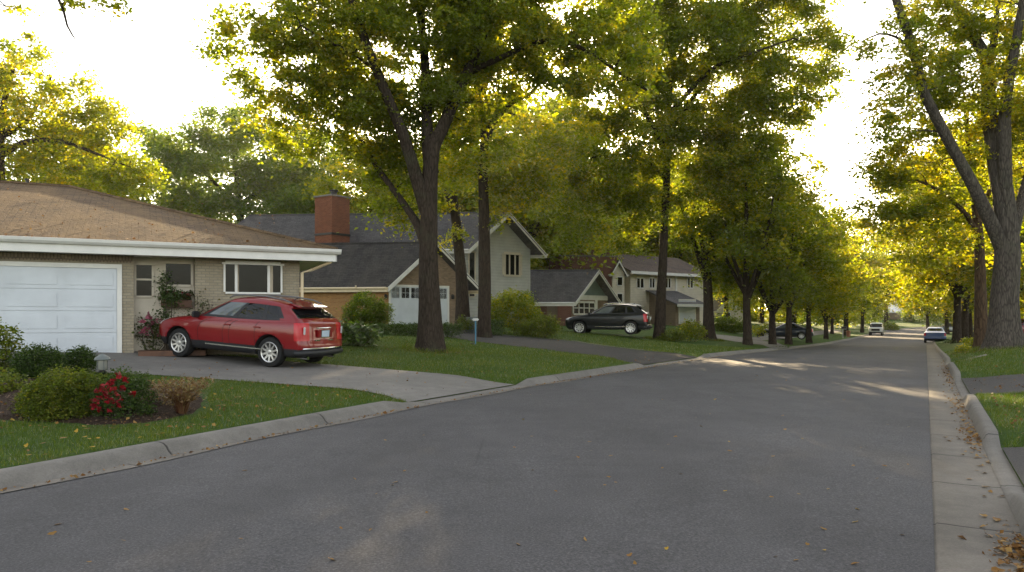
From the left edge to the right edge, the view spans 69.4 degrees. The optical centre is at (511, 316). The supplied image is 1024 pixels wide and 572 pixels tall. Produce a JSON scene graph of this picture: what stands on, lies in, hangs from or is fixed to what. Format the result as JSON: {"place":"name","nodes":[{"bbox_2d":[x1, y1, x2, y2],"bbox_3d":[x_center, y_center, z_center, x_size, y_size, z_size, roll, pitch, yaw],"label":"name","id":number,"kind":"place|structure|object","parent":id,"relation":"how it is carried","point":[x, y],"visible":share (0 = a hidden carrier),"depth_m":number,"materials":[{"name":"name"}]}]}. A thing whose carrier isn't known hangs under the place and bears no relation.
{"place":"outdoors","nodes":[
{"label":"outdoors","id":0,"kind":"place"},
{"bbox_2d":[0,327,934,571],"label":"road","id":1,"kind":"structure","parent":0,"point":[480,479],"depth_m":6.35,"materials":[{"name":"grey asphalt"}]},
{"bbox_2d":[0,346,813,492],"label":"gutter dirt","id":2,"kind":"structure","parent":1,"relation":"on","point":[117,468],"depth_m":8.42,"materials":[{"name":"soil"}]},
{"bbox_2d":[869,322,883,335],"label":"parked car","id":3,"kind":"object","parent":1,"relation":"on","point":[876,327],"visible":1,"depth_m":102.84,"materials":[{"name":"white paint"}]},
{"bbox_2d":[924,327,945,342],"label":"parked car","id":4,"kind":"object","parent":1,"relation":"on","point":[934,333],"visible":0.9,"depth_m":66.80,"materials":[{"name":"blue paint"}]},
{"bbox_2d":[926,341,1023,571],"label":"gutter","id":5,"kind":"object","parent":1,"relation":"on","point":[961,503],"visible":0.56,"depth_m":6.22,"materials":[{"name":"concrete"}]},
{"bbox_2d":[0,315,1023,486],"bbox_3d":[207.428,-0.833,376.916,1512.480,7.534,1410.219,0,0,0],"label":"lawn","id":6,"kind":"structure","parent":0,"point":[855,332],"depth_m":16.71,"materials":[{"name":"green plant"}]},
{"bbox_2d":[0,317,32,372],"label":"leafy shrub","id":7,"kind":"object","parent":6,"relation":"on","point":[5,350],"visible":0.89,"depth_m":14.41,"materials":[{"name":"green plant"}]},
{"bbox_2d":[3,342,67,378],"bbox_3d":[-9.166,0.848,14.249,1.274,0.732,1.049,0,0,0],"label":"round shrub","id":8,"kind":"object","parent":6,"relation":"on","point":[38,361],"visible":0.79,"depth_m":14.12,"materials":[{"name":"green plant"}]},
{"bbox_2d":[0,0,134,39],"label":"maple tree","id":9,"kind":"object","parent":6,"relation":"on","point":[72,4],"visible":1,"depth_m":15.96,"materials":[{"name":"green plant"}]},
{"bbox_2d":[61,345,97,373],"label":"round shrub","id":10,"kind":"object","parent":6,"relation":"on","point":[81,357],"visible":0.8,"depth_m":14.98,"materials":[{"name":"green plant"}]},
{"bbox_2d":[5,120,162,203],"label":"woodland tree","id":11,"kind":"object","parent":6,"relation":"on","point":[91,160],"depth_m":58.31,"materials":[{"name":"green plant"}]},
{"bbox_2d":[0,29,176,204],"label":"maple tree","id":12,"kind":"object","parent":6,"relation":"on","point":[53,136],"visible":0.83,"depth_m":37.20,"materials":[{"name":"green plant"}]},
{"bbox_2d":[0,378,204,424],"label":"mulch bed","id":13,"kind":"object","parent":6,"relation":"on","point":[163,409],"visible":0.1,"depth_m":9.82,"materials":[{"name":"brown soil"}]},
{"bbox_2d":[0,366,28,393],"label":"leafy shrub","id":14,"kind":"object","parent":13,"relation":"on","point":[11,385],"visible":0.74,"depth_m":11.95,"materials":[{"name":"green plant"}]},
{"bbox_2d":[6,364,112,421],"bbox_3d":[-6.010,0.997,9.802,1.398,0.750,1.154,0,0,0],"label":"round shrub","id":15,"kind":"object","parent":13,"relation":"on","point":[68,392],"visible":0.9,"depth_m":9.60,"materials":[{"name":"green plant"}]},
{"bbox_2d":[94,352,110,378],"bbox_3d":[-5.652,0.988,10.200,0.210,0.989,0.210,0,0,0],"label":"path light","id":16,"kind":"object","parent":13,"relation":"on","point":[101,359],"visible":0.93,"depth_m":10.15,"materials":[{"name":"metal"}]},
{"bbox_2d":[83,366,163,419],"bbox_3d":[-5.248,1.019,9.966,0.996,0.734,1.363,0,0,-38],"label":"flower shrub","id":17,"kind":"object","parent":13,"relation":"on","point":[118,380],"visible":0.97,"depth_m":9.76,"materials":[{"name":"green plant"}]},
{"bbox_2d":[142,377,174,404],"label":"shrub","id":18,"kind":"object","parent":13,"relation":"on","point":[160,398],"visible":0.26,"depth_m":10.73,"materials":[{"name":"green plant"}]},
{"bbox_2d":[150,376,214,413],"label":"ornamental grass","id":19,"kind":"object","parent":13,"relation":"on","point":[180,398],"depth_m":10.18,"materials":[{"name":"brown plant"}]},
{"bbox_2d":[131,311,163,349],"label":"rose bush","id":20,"kind":"object","parent":6,"relation":"on","point":[145,329],"visible":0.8,"depth_m":19.35,"materials":[{"name":"green plant"}]},
{"bbox_2d":[148,268,185,349],"bbox_3d":[-9.044,-0.144,19.350,0.973,2.359,0.764,0,0,0],"label":"climbing shrub","id":21,"kind":"object","parent":6,"relation":"on","point":[169,297],"visible":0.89,"depth_m":19.32,"materials":[{"name":"green plant"}]},
{"bbox_2d":[0,178,341,355],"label":"house","id":22,"kind":"structure","parent":6,"relation":"on","point":[71,285],"depth_m":19.43,"materials":[{"name":"beige brick"}]},
{"bbox_2d":[0,266,116,352],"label":"garage door","id":23,"kind":"structure","parent":22,"relation":"in","point":[64,308],"depth_m":18.42,"materials":[{"name":"white paint"}]},
{"bbox_2d":[134,261,155,297],"bbox_3d":[-9.730,-0.986,19.547,0.544,0.958,0.105,0,0,-27],"label":"window","id":24,"kind":"structure","parent":22,"relation":"in","point":[143,270],"depth_m":19.57,"materials":[{"name":"grey glass"}]},
{"bbox_2d":[154,289,194,307],"bbox_3d":[-9.017,-0.500,19.849,0.987,0.502,0.893,0,0,0],"label":"flower box","id":25,"kind":"object","parent":22,"relation":"attached to","point":[187,303],"visible":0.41,"depth_m":19.84,"materials":[{"name":"green plant"}]},
{"bbox_2d":[162,259,194,286],"bbox_3d":[-8.990,-1.169,19.922,0.815,0.725,0.105,0,0,-27],"label":"window","id":26,"kind":"structure","parent":22,"relation":"in","point":[182,273],"depth_m":19.95,"materials":[{"name":"grey glass"}]},
{"bbox_2d":[222,260,283,293],"bbox_3d":[-7.155,-1.081,20.461,1.634,0.904,0.105,0,0,-27],"label":"window","id":27,"kind":"structure","parent":22,"relation":"in","point":[239,277],"depth_m":20.47,"materials":[{"name":"grey glass"}]},
{"bbox_2d":[178,288,219,355],"bbox_3d":[-8.255,0.162,19.521,1.456,1.846,0.902,0,0,-13],"label":"twiggy shrub","id":28,"kind":"object","parent":6,"relation":"on","point":[201,305],"visible":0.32,"depth_m":19.55,"materials":[{"name":"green plant"}]},
{"bbox_2d":[124,98,383,223],"bbox_3d":[-22.681,-9.782,65.772,26.891,19.910,11.682,0,0,-11],"label":"maple tree","id":29,"kind":"object","parent":6,"relation":"on","point":[185,164],"visible":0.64,"depth_m":64.13,"materials":[{"name":"green plant"}]},
{"bbox_2d":[3,351,513,401],"bbox_3d":[-8.219,1.037,17.430,16.700,0.847,5.454,0,0,17],"label":"driveway concrete","id":30,"kind":"object","parent":6,"relation":"on","point":[299,373],"visible":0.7,"depth_m":16.21,"materials":[{"name":"grey concrete"}]},
{"bbox_2d":[159,294,342,366],"bbox_3d":[-6.778,0.262,19.169,4.770,1.720,2.170,4,2,21],"label":"parked car","id":31,"kind":"object","parent":30,"relation":"on","point":[270,330],"visible":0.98,"depth_m":18.21,"materials":[{"name":"red paint"}]},
{"bbox_2d":[339,319,382,345],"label":"hosta","id":32,"kind":"object","parent":6,"relation":"on","point":[355,334],"visible":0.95,"depth_m":25.29,"materials":[{"name":"green plant"}]},
{"bbox_2d":[336,289,395,327],"bbox_3d":[-7.142,-0.399,36.523,2.921,2.053,2.364,0,0,-34],"label":"evergreen shrub","id":33,"kind":"object","parent":6,"relation":"on","point":[363,314],"visible":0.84,"depth_m":36.25,"materials":[{"name":"green plant"}]},
{"bbox_2d":[295,147,470,212],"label":"woodland tree","id":34,"kind":"object","parent":6,"relation":"on","point":[356,175],"visible":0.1,"depth_m":60.85,"materials":[{"name":"green plant"}]},
{"bbox_2d":[238,189,547,324],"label":"house","id":35,"kind":"structure","parent":6,"relation":"on","point":[374,260],"depth_m":46.31,"materials":[{"name":"brick"}]},
{"bbox_2d":[391,286,447,323],"bbox_3d":[-5.508,-0.646,44.146,3.817,2.250,0.043,0,0,-35],"label":"garage door","id":36,"kind":"structure","parent":35,"relation":"in","point":[405,300],"depth_m":43.71,"materials":[{"name":"white paint"}]},
{"bbox_2d":[468,252,476,297],"bbox_3d":[-2.603,-2.785,48.258,0.642,3.067,0.105,0,0,-37],"label":"window","id":37,"kind":"structure","parent":35,"relation":"in","point":[471,256],"depth_m":48.31,"materials":[{"name":"glass"}]},
{"bbox_2d":[502,252,521,276],"bbox_3d":[0.036,-3.555,50.237,1.755,1.671,0.105,0,0,-37],"label":"window","id":38,"kind":"structure","parent":35,"relation":"in","point":[511,261],"depth_m":50.22,"materials":[{"name":"beige paint"}]},
{"bbox_2d":[372,320,463,337],"bbox_3d":[-4.047,0.604,32.451,4.120,0.978,1.335,0,0,0],"label":"clipped hedge","id":39,"kind":"object","parent":6,"relation":"on","point":[394,327],"visible":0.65,"depth_m":32.15,"materials":[{"name":"green plant"}]},
{"bbox_2d":[180,0,678,351],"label":"maple tree","id":40,"kind":"object","parent":6,"relation":"on","point":[462,33],"visible":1,"depth_m":24.86,"materials":[{"name":"green plant"}]},
{"bbox_2d":[455,314,473,332],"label":"leafy shrub","id":41,"kind":"object","parent":6,"relation":"on","point":[467,325],"visible":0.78,"depth_m":36.45,"materials":[{"name":"green plant"}]},
{"bbox_2d":[415,87,518,327],"bbox_3d":[-2.526,-6.415,40.268,6.035,14.560,5.056,0,0,0],"label":"maple tree","id":42,"kind":"object","parent":6,"relation":"on","point":[457,232],"visible":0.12,"depth_m":39.72,"materials":[{"name":"green plant"}]},
{"bbox_2d":[0,326,936,489],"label":"kerb","id":43,"kind":"structure","parent":6,"relation":"on","point":[19,475],"depth_m":8.84,"materials":[{"name":"concrete"}]},
{"bbox_2d":[414,148,547,235],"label":"woodland tree","id":44,"kind":"object","parent":6,"relation":"on","point":[462,200],"visible":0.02,"depth_m":64.54,"materials":[{"name":"green plant"}]},
{"bbox_2d":[476,317,505,335],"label":"clipped hedge","id":45,"kind":"object","parent":6,"relation":"on","point":[495,322],"visible":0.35,"depth_m":35.62,"materials":[{"name":"green plant"}]},
{"bbox_2d":[400,0,618,337],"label":"maple tree","id":46,"kind":"object","parent":6,"relation":"on","point":[524,182],"visible":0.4,"depth_m":33.95,"materials":[{"name":"green plant"}]},
{"bbox_2d":[477,285,543,333],"bbox_3d":[-0.108,-0.349,38.047,3.861,2.570,2.947,0,0,0],"label":"leafy shrub","id":47,"kind":"object","parent":6,"relation":"on","point":[517,306],"visible":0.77,"depth_m":37.84,"materials":[{"name":"green plant"}]},
{"bbox_2d":[0,188,1023,571],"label":"leaf litter","id":48,"kind":"object","parent":6,"relation":"on","point":[1018,548],"visible":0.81,"depth_m":9.21,"materials":[{"name":"brown plant"}]},
{"bbox_2d":[513,310,563,337],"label":"leafy shrub","id":49,"kind":"object","parent":6,"relation":"on","point":[546,324],"visible":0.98,"depth_m":36.41,"materials":[{"name":"green plant"}]},
{"bbox_2d":[440,89,654,278],"bbox_3d":[-0.169,-10.789,67.750,23.395,22.587,22.449,0,0,-14],"label":"woodland tree","id":50,"kind":"object","parent":6,"relation":"on","point":[535,263],"visible":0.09,"depth_m":63.81,"materials":[{"name":"green plant"}]},
{"bbox_2d":[477,146,626,268],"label":"woodland tree","id":51,"kind":"object","parent":6,"relation":"on","point":[539,233],"visible":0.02,"depth_m":70.26,"materials":[{"name":"green plant"}]},
{"bbox_2d":[530,269,621,325],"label":"house","id":52,"kind":"structure","parent":6,"relation":"on","point":[563,294],"depth_m":54.79,"materials":[{"name":"brick"}]},
{"bbox_2d":[573,301,594,314],"bbox_3d":[5.369,-0.648,54.853,2.529,1.016,0.105,0,0,-42],"label":"window","id":53,"kind":"structure","parent":52,"relation":"in","point":[583,307],"depth_m":54.84,"materials":[{"name":"white paint"}]},
{"bbox_2d":[541,176,655,262],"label":"woodland tree","id":54,"kind":"object","parent":6,"relation":"on","point":[635,250],"visible":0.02,"depth_m":75.53,"materials":[{"name":"green plant"}]},
{"bbox_2d":[565,303,652,334],"bbox_3d":[5.679,0.115,43.490,5.056,1.823,2.170,0,0,18],"label":"parked car","id":55,"kind":"object","parent":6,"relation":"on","point":[630,319],"visible":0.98,"depth_m":42.55,"materials":[{"name":"black paint"}]},
{"bbox_2d":[545,250,702,325],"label":"house","id":56,"kind":"structure","parent":6,"relation":"on","point":[635,282],"depth_m":68.64,"materials":[{"name":"beige paint"}]},
{"bbox_2d":[636,277,644,288],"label":"window","id":57,"kind":"structure","parent":56,"relation":"in","point":[639,280],"depth_m":68.74,"materials":[{"name":"white paint"}]},
{"bbox_2d":[680,300,694,323],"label":"garage door","id":58,"kind":"structure","parent":56,"relation":"in","point":[685,312],"depth_m":67.85,"materials":[{"name":"white paint"}]},
{"bbox_2d":[687,277,693,288],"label":"window","id":59,"kind":"structure","parent":56,"relation":"in","point":[689,280],"depth_m":73.00,"materials":[{"name":"white paint"}]},
{"bbox_2d":[628,157,679,257],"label":"woodland tree","id":60,"kind":"object","parent":6,"relation":"on","point":[651,251],"visible":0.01,"depth_m":83.60,"materials":[{"name":"green plant"}]},
{"bbox_2d":[622,149,705,261],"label":"woodland tree","id":61,"kind":"object","parent":6,"relation":"on","point":[658,240],"visible":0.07,"depth_m":82.41,"materials":[{"name":"green plant"}]},
{"bbox_2d":[657,323,691,341],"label":"leafy shrub","id":62,"kind":"object","parent":6,"relation":"on","point":[678,335],"visible":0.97,"depth_m":42.41,"materials":[{"name":"green plant"}]},
{"bbox_2d":[511,0,863,339],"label":"maple tree","id":63,"kind":"object","parent":6,"relation":"on","point":[729,35],"visible":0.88,"depth_m":41.94,"materials":[{"name":"green plant"}]},
{"bbox_2d":[635,174,739,297],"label":"woodland tree","id":64,"kind":"object","parent":6,"relation":"on","point":[694,262],"visible":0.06,"depth_m":84.31,"materials":[{"name":"green plant"}]},
{"bbox_2d":[676,316,707,341],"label":"leafy shrub","id":65,"kind":"object","parent":6,"relation":"on","point":[696,331],"visible":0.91,"depth_m":43.86,"materials":[{"name":"green plant"}]},
{"bbox_2d":[651,107,800,339],"bbox_3d":[14.014,-6.144,48.975,10.821,15.611,7.362,0,0,0],"label":"maple tree","id":66,"kind":"object","parent":6,"relation":"on","point":[708,318],"visible":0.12,"depth_m":48.23,"materials":[{"name":"green plant"}]},
{"bbox_2d":[713,294,742,321],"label":"house","id":67,"kind":"structure","parent":6,"relation":"on","point":[716,304],"depth_m":96.98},
{"bbox_2d":[714,311,742,332],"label":"evergreen shrub","id":68,"kind":"object","parent":6,"relation":"on","point":[723,323],"visible":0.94,"depth_m":61.89,"materials":[{"name":"green plant"}]},
{"bbox_2d":[702,229,766,319],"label":"woodland tree","id":69,"kind":"object","parent":6,"relation":"on","point":[727,306],"visible":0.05,"depth_m":89.58,"materials":[{"name":"green plant"}]},
{"bbox_2d":[694,334,787,348],"bbox_3d":[15.178,1.564,49.949,5.997,0.753,15.335,0,0,16],"label":"path concrete","id":70,"kind":"object","parent":6,"relation":"on","point":[736,339],"visible":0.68,"depth_m":51.92,"materials":[{"name":"grey concrete"}]},
{"bbox_2d":[659,143,845,344],"bbox_3d":[14.892,-5.047,46.045,10.010,13.964,10.038,0,0,-32],"label":"street tree","id":71,"kind":"object","parent":6,"relation":"on","point":[728,242],"visible":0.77,"depth_m":45.21,"materials":[{"name":"green plant"}]},
{"bbox_2d":[752,322,768,337],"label":"leafy shrub","id":72,"kind":"object","parent":6,"relation":"on","point":[759,331],"visible":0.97,"depth_m":60.06,"materials":[{"name":"green plant"}]},
{"bbox_2d":[737,289,803,322],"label":"woodland tree","id":73,"kind":"object","parent":6,"relation":"on","point":[761,315],"visible":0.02,"depth_m":99.73,"materials":[{"name":"green plant"}]},
{"bbox_2d":[750,299,803,321],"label":"thicket","id":74,"kind":"object","parent":6,"relation":"on","point":[766,316],"visible":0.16,"depth_m":109.77,"materials":[{"name":"green plant"}]},
{"bbox_2d":[706,167,864,344],"bbox_3d":[17.936,-4.101,50.023,10.340,12.333,9.719,0,0,14],"label":"street tree","id":75,"kind":"object","parent":6,"relation":"on","point":[773,304],"visible":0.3,"depth_m":48.09,"materials":[{"name":"green plant"}]},
{"bbox_2d":[758,323,813,339],"bbox_3d":[23.597,1.218,64.003,4.692,1.444,1.820,0,0,22],"label":"parked car","id":76,"kind":"object","parent":6,"relation":"on","point":[799,331],"visible":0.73,"depth_m":63.06,"materials":[{"name":"black paint"}]},
{"bbox_2d":[723,174,860,344],"bbox_3d":[19.866,-4.181,52.538,9.082,12.634,9.057,0,0,-4],"label":"street tree","id":77,"kind":"object","parent":6,"relation":"on","point":[788,325],"visible":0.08,"depth_m":52.23,"materials":[{"name":"green plant"}]},
{"bbox_2d":[753,200,873,342],"bbox_3d":[23.607,-3.645,60.549,11.256,11.869,11.054,0,0,-28],"label":"street tree","id":78,"kind":"object","parent":6,"relation":"on","point":[839,286],"visible":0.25,"depth_m":58.73,"materials":[{"name":"green plant"}]},
{"bbox_2d":[778,310,850,326],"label":"thicket","id":79,"kind":"object","parent":6,"relation":"on","point":[819,321],"visible":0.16,"depth_m":120.44,"materials":[{"name":"green plant"}]},
{"bbox_2d":[795,234,883,338],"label":"street tree","id":80,"kind":"object","parent":6,"relation":"on","point":[862,283],"visible":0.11,"depth_m":74.55,"materials":[{"name":"green plant"}]},
{"bbox_2d":[813,273,870,333],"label":"street tree","id":81,"kind":"object","parent":6,"relation":"on","point":[832,327],"visible":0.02,"depth_m":95.83,"materials":[{"name":"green plant"}]},
{"bbox_2d":[822,310,871,327],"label":"thicket","id":82,"kind":"object","parent":6,"relation":"on","point":[854,319],"visible":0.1,"depth_m":139.08,"materials":[{"name":"green plant"}]},
{"bbox_2d":[803,215,904,335],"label":"street tree","id":83,"kind":"object","parent":6,"relation":"on","point":[877,284],"visible":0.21,"depth_m":92.78,"materials":[{"name":"green plant"}]},
{"bbox_2d":[856,305,889,323],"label":"thicket","id":84,"kind":"object","parent":6,"relation":"on","point":[875,316],"visible":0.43,"depth_m":157.25,"materials":[{"name":"green plant"}]},
{"bbox_2d":[852,249,896,332],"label":"street tree","id":85,"kind":"object","parent":6,"relation":"on","point":[878,304],"visible":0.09,"depth_m":117.14,"materials":[{"name":"green plant"}]},
{"bbox_2d":[854,224,910,323],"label":"street tree","id":86,"kind":"object","parent":6,"relation":"on","point":[885,312],"visible":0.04,"depth_m":156.76,"materials":[{"name":"green plant"}]},
{"bbox_2d":[868,297,905,319],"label":"house","id":87,"kind":"structure","parent":6,"relation":"on","point":[893,315],"depth_m":176.00,"materials":[{"name":"white paint"}]},
{"bbox_2d":[882,321,900,329],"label":"evergreen shrub","id":88,"kind":"object","parent":6,"relation":"on","point":[890,326],"visible":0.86,"depth_m":134.74,"materials":[{"name":"green plant"}]},
{"bbox_2d":[896,298,930,321],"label":"thicket","id":89,"kind":"object","parent":6,"relation":"on","point":[909,317],"visible":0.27,"depth_m":164.85,"materials":[{"name":"green plant"}]},
{"bbox_2d":[892,253,943,328],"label":"street tree","id":90,"kind":"object","parent":6,"relation":"on","point":[927,318],"visible":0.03,"depth_m":111.93,"materials":[{"name":"yellow plant"}]},
{"bbox_2d":[829,75,1023,347],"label":"maple tree","id":91,"kind":"object","parent":6,"relation":"on","point":[919,208],"visible":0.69,"depth_m":30.25,"materials":[{"name":"green plant"}]},
{"bbox_2d":[842,0,1023,350],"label":"maple tree","id":92,"kind":"object","parent":6,"relation":"on","point":[999,123],"visible":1,"depth_m":27.14,"materials":[{"name":"green plant"}]},
{"bbox_2d":[883,267,989,333],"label":"woodland tree","id":93,"kind":"object","parent":6,"relation":"on","point":[916,310],"visible":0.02,"depth_m":96.15,"materials":[{"name":"green plant"}]},
{"bbox_2d":[920,310,952,325],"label":"thicket","id":94,"kind":"object","parent":6,"relation":"on","point":[936,320],"visible":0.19,"depth_m":130.48,"materials":[{"name":"green plant"}]},
{"bbox_2d":[853,140,1023,343],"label":"street tree","id":95,"kind":"object","parent":6,"relation":"on","point":[959,282],"visible":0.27,"depth_m":51.84,"materials":[{"name":"green plant"}]},
{"bbox_2d":[866,160,1023,340],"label":"street tree","id":96,"kind":"object","parent":6,"relation":"on","point":[965,322],"visible":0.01,"depth_m":57.79,"materials":[{"name":"yellow plant"}]},
{"bbox_2d":[954,344,972,351],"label":"leafy shrub","id":97,"kind":"object","parent":6,"relation":"on","point":[959,349],"visible":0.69,"depth_m":29.47,"materials":[{"name":"green plant"}]},
{"bbox_2d":[905,273,1023,337],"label":"street tree","id":98,"kind":"object","parent":6,"relation":"on","point":[970,322],"visible":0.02,"depth_m":65.76,"materials":[{"name":"yellow plant"}]},
{"bbox_2d":[959,336,972,345],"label":"leafy shrub","id":99,"kind":"object","parent":6,"relation":"on","point":[966,341],"visible":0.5,"depth_m":34.98,"materials":[{"name":"green plant"}]},
{"bbox_2d":[920,276,1023,318],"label":"woodland tree","id":100,"kind":"object","parent":6,"relation":"on","point":[1021,301],"visible":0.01,"depth_m":63.16,"materials":[{"name":"yellow plant"}]},
{"bbox_2d":[921,98,1023,276],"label":"street tree","id":101,"kind":"object","parent":6,"relation":"on","point":[1022,235],"visible":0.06,"depth_m":45.08,"materials":[{"name":"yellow plant"}]},
{"bbox_2d":[932,341,1023,536],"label":"kerb","id":102,"kind":"structure","parent":6,"relation":"on","point":[1011,485],"depth_m":8.38,"materials":[{"name":"concrete"}]},
{"bbox_2d":[0,0,1023,310],"label":"sky","id":103,"kind":"structure","parent":0,"point":[141,60],"materials":[{"name":"white"}]},
{"bbox_2d":[399,328,694,364],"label":"driveway asphalt","id":104,"kind":"structure","parent":0,"point":[629,355],"depth_m":30.13,"materials":[{"name":"grey asphalt"}]},
{"bbox_2d":[466,317,477,332],"bbox_3d":[-2.018,0.418,37.000,0.610,0.810,0.560,0,0,0],"label":"utility box","id":105,"kind":"object","parent":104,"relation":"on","point":[473,326],"visible":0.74,"depth_m":36.74,"materials":[{"name":"paint"}]},
{"bbox_2d":[752,330,841,339],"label":"sidewalk","id":106,"kind":"structure","parent":0,"point":[815,333],"depth_m":68.29,"materials":[{"name":"concrete"}]},
{"bbox_2d":[961,374,1023,394],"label":"driveway","id":107,"kind":"structure","parent":0,"point":[990,384],"depth_m":15.32,"materials":[{"name":"concrete"}]},
{"bbox_2d":[1003,447,1023,483],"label":"driveway","id":108,"kind":"structure","parent":0,"point":[1015,455],"depth_m":7.54,"materials":[{"name":"concrete"}]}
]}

